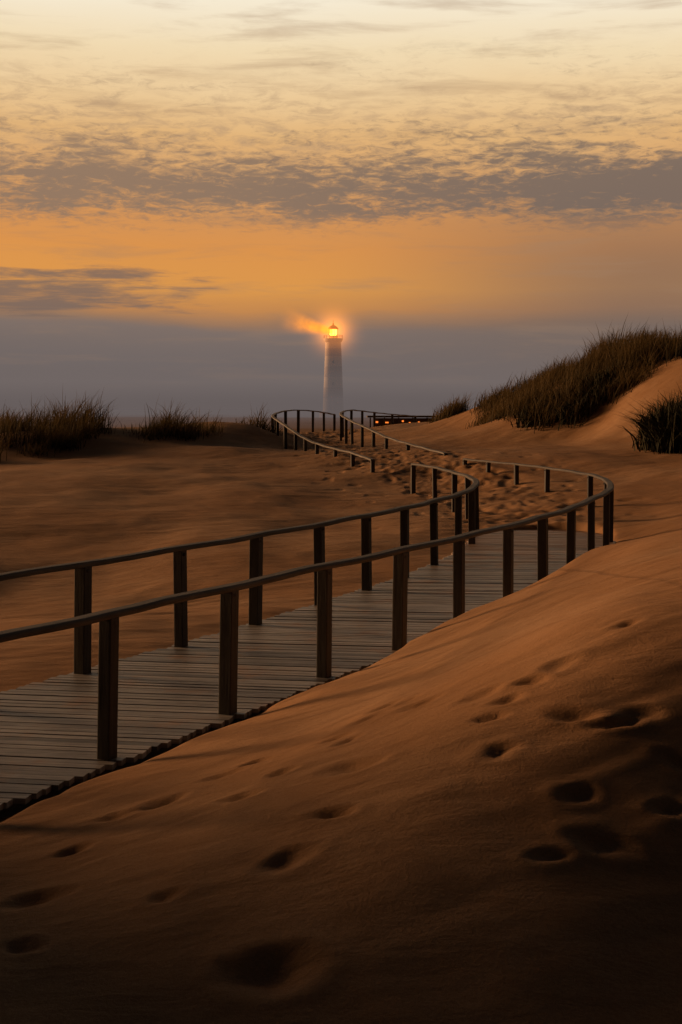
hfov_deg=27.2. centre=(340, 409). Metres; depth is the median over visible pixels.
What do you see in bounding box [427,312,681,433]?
marram grass
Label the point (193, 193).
sky
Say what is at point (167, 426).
marram grass
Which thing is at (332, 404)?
tower band
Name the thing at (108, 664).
wooden railing
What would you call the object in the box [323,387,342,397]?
tower band
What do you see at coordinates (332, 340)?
cornice
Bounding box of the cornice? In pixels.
[324,339,341,341]
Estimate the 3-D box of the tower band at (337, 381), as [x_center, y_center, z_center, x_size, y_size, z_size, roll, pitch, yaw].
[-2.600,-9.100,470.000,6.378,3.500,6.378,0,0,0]
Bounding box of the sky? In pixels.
[0,0,681,409]
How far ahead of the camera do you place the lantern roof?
468.81 m
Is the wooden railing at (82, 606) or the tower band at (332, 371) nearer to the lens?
the wooden railing at (82, 606)
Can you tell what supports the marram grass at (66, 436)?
on the sand dunes
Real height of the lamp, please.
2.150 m
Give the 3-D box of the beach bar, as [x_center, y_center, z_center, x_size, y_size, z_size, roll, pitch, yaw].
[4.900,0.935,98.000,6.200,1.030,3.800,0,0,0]
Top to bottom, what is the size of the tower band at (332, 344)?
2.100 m
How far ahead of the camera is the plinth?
465.98 m
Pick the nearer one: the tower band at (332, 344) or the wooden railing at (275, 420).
the wooden railing at (275, 420)
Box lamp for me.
[330,329,336,335]
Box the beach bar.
[366,416,435,427]
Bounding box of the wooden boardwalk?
[0,530,615,818]
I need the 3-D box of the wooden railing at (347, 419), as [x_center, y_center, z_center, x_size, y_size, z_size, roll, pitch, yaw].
[1.616,1.387,54.044,3.438,2.786,32.155,0,0,2]
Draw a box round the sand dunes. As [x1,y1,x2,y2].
[0,355,681,1023]
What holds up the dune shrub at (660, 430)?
on the sand dunes
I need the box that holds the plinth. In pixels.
[319,411,346,417]
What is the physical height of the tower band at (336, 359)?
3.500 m
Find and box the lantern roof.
[328,323,337,328]
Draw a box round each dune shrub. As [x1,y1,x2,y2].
[600,384,681,454]
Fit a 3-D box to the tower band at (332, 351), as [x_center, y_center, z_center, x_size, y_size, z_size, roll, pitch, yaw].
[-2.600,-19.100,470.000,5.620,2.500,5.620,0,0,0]
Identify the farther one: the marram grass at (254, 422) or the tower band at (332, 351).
the tower band at (332, 351)
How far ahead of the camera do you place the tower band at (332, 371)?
467.40 m
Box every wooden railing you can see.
[0,458,613,772]
[0,463,479,674]
[271,410,374,472]
[339,409,447,455]
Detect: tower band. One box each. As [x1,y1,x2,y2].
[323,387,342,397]
[323,398,343,410]
[324,356,341,366]
[324,366,341,376]
[324,377,342,387]
[325,342,340,348]
[325,348,341,355]
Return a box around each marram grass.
[0,392,122,461]
[123,397,227,441]
[235,404,286,434]
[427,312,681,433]
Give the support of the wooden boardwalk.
on the sand dunes

